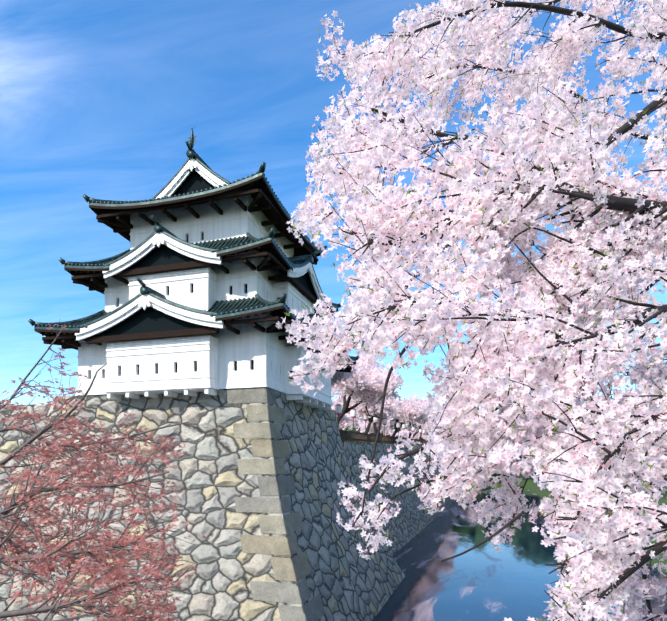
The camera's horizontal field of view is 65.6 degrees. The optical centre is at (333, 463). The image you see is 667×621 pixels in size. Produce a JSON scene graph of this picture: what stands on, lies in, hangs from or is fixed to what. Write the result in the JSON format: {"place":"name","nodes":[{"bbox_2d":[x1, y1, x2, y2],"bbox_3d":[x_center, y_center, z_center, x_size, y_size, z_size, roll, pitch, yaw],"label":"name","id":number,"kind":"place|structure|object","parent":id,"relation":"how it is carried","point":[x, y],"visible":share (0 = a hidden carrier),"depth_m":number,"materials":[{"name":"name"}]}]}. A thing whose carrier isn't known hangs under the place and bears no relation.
{"place":"outdoors","nodes":[
{"label":"outdoors","id":0,"kind":"place"},
{"bbox_2d":[0,321,206,620],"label":"maple tree","id":1,"kind":"object","parent":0,"point":[120,574],"depth_m":3.61,"materials":[{"name":"red plant"}]},
{"bbox_2d":[28,126,359,361],"bbox_3d":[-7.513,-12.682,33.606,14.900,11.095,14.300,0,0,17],"label":"roof tiles","id":2,"kind":"object","parent":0,"point":[219,252],"visible":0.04,"depth_m":28.20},
{"bbox_2d":[34,175,355,365],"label":"keep eave soffits","id":3,"kind":"object","parent":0,"point":[258,182],"visible":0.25,"depth_m":28.75,"materials":[{"name":"brown wood"}]},
{"bbox_2d":[42,189,351,372],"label":"roof eaves","id":4,"kind":"object","parent":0,"point":[94,284],"visible":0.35,"depth_m":28.45,"materials":[{"name":"brown wood"}]},
{"bbox_2d":[75,158,342,409],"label":"keep plaster walls","id":5,"kind":"structure","parent":0,"point":[271,355],"depth_m":28.09,"materials":[{"name":"white paint"}]},
{"bbox_2d":[90,232,292,378],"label":"windows","id":6,"kind":"structure","parent":5,"relation":"in","point":[252,364],"depth_m":28.06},
{"bbox_2d":[92,169,328,345],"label":"keep gable walls","id":7,"kind":"structure","parent":0,"point":[149,319],"depth_m":27.99,"materials":[{"name":"black wood"}]},
{"bbox_2d":[0,0,666,417],"label":"sky","id":8,"kind":"structure","parent":0,"point":[100,99],"materials":[{"name":"blue"}]},
{"bbox_2d":[275,0,666,620],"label":"cherry tree","id":9,"kind":"object","parent":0,"point":[567,384],"depth_m":2.56,"materials":[{"name":"pink plant"}]},
{"bbox_2d":[373,488,666,620],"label":"moat water","id":10,"kind":"structure","parent":0,"point":[484,582],"depth_m":42.64,"materials":[{"name":"blue liquid"}]},
{"bbox_2d":[476,473,666,573],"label":"moat banks","id":11,"kind":"object","parent":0,"point":[531,485],"depth_m":146.29,"materials":[{"name":"green plant"}]},
{"bbox_2d":[346,416,595,475],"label":"treeline","id":12,"kind":"object","parent":11,"relation":"on","point":[348,429],"depth_m":275.29,"materials":[{"name":"green plant"}]},
{"bbox_2d":[498,463,512,477],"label":"cherry tree","id":13,"kind":"object","parent":11,"relation":"on","point":[508,471],"visible":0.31,"depth_m":191.76,"materials":[{"name":"pink plant"}]},
{"label":"ground","id":14,"kind":"structure","parent":0,"visible":0},
{"bbox_2d":[0,387,404,620],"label":"stone wall","id":15,"kind":"structure","parent":14,"relation":"on","point":[345,581],"depth_m":27.12,"materials":[{"name":"grey stone"}]},
{"bbox_2d":[227,388,324,620],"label":"cornerstones","id":16,"kind":"object","parent":15,"relation":"attached to","point":[313,608],"visible":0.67,"depth_m":25.13,"materials":[{"name":"beige stone"}]},
{"bbox_2d":[0,404,462,555],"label":"stone wall","id":17,"kind":"structure","parent":14,"relation":"on","point":[408,523],"depth_m":55.09,"materials":[{"name":"grey stone"}]},
{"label":"enclosure top","id":18,"kind":"structure","parent":17,"relation":"on","visible":0},
{"bbox_2d":[335,404,341,427],"bbox_3d":[0.456,-3.792,47.928,0.604,3.500,0.620,0,0,17],"label":"festival lantern","id":19,"kind":"object","parent":18,"relation":"on","point":[338,408],"visible":0.9,"depth_m":47.71,"materials":[{"name":"grey paper"}]},
{"bbox_2d":[332,398,351,423],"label":"cherry tree","id":20,"kind":"object","parent":18,"relation":"on","point":[344,418],"depth_m":105.40,"materials":[{"name":"pink plant"}]},
{"bbox_2d":[331,364,355,386],"bbox_3d":[-3.074,-6.769,42.377,10.812,10.001,11.655,0,0,17],"label":"cherry tree","id":21,"kind":"object","parent":18,"relation":"on","point":[338,376],"depth_m":39.53,"materials":[{"name":"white plant"}]},
{"bbox_2d":[339,413,360,441],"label":"cherry tree","id":22,"kind":"object","parent":18,"relation":"on","point":[344,424],"visible":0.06,"depth_m":118.58,"materials":[{"name":"pink plant"}]},
{"bbox_2d":[350,409,355,441],"bbox_3d":[2.054,-3.957,53.295,0.604,3.500,0.620,0,0,17],"label":"festival lantern","id":23,"kind":"object","parent":18,"relation":"on","point":[353,413],"visible":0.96,"depth_m":53.08,"materials":[{"name":"grey paper"}]},
{"bbox_2d":[332,391,396,434],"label":"cherry tree","id":24,"kind":"object","parent":18,"relation":"on","point":[375,428],"depth_m":77.50,"materials":[{"name":"pink plant"}]},
{"bbox_2d":[363,412,367,442],"bbox_3d":[3.652,-4.122,58.662,0.604,3.500,0.620,0,0,17],"label":"festival lantern","id":25,"kind":"object","parent":18,"relation":"on","point":[365,417],"visible":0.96,"depth_m":58.47,"materials":[{"name":"grey paper"}]},
{"bbox_2d":[331,353,403,422],"bbox_3d":[2.889,-7.351,55.697,8.661,10.490,11.192,0,0,-7],"label":"cherry tree","id":26,"kind":"object","parent":18,"relation":"on","point":[365,381],"visible":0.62,"depth_m":53.35,"materials":[{"name":"plant"}]},
{"bbox_2d":[336,395,404,442],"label":"cherry tree","id":27,"kind":"object","parent":18,"relation":"on","point":[392,406],"visible":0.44,"depth_m":67.46,"materials":[{"name":"pink plant"}]},
{"bbox_2d":[356,419,389,442],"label":"cherry tree","id":28,"kind":"object","parent":18,"relation":"on","point":[362,425],"visible":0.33,"depth_m":135.94,"materials":[{"name":"pink plant"}]},
{"bbox_2d":[360,427,389,435],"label":"cherry tree","id":29,"kind":"object","parent":18,"relation":"on","point":[387,432],"visible":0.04,"depth_m":170.06,"materials":[{"name":"pink plant"}]},
{"bbox_2d":[361,418,394,434],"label":"cherry tree","id":30,"kind":"object","parent":18,"relation":"on","point":[390,428],"visible":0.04,"depth_m":153.17,"materials":[{"name":"pink plant"}]},
{"bbox_2d":[339,429,428,444],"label":"enclosure fence","id":31,"kind":"object","parent":18,"relation":"on","point":[354,436],"visible":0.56,"depth_m":58.76,"materials":[{"name":"brown wood"}]},
{"bbox_2d":[382,418,386,443],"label":"festival lantern","id":32,"kind":"object","parent":18,"relation":"on","point":[384,421],"visible":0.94,"depth_m":69.21,"materials":[{"name":"grey paper"}]},
{"bbox_2d":[396,422,399,436],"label":"festival lantern","id":33,"kind":"object","parent":18,"relation":"on","point":[398,425],"visible":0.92,"depth_m":79.92,"materials":[{"name":"grey paper"}]},
{"bbox_2d":[386,395,430,443],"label":"cherry tree","id":34,"kind":"object","parent":18,"relation":"on","point":[413,410],"visible":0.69,"depth_m":86.47,"materials":[{"name":"pink plant"}]},
{"bbox_2d":[397,431,419,444],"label":"cherry tree","id":35,"kind":"object","parent":18,"relation":"on","point":[415,437],"visible":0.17,"depth_m":200.65,"materials":[{"name":"pink plant"}]},
{"bbox_2d":[406,396,431,438],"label":"cherry tree","id":36,"kind":"object","parent":18,"relation":"on","point":[423,421],"visible":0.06,"depth_m":99.58,"materials":[{"name":"pink plant"}]},
{"bbox_2d":[406,416,440,437],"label":"cherry tree","id":37,"kind":"object","parent":18,"relation":"on","point":[426,427],"visible":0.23,"depth_m":113.00,"materials":[{"name":"plant"}]}
]}

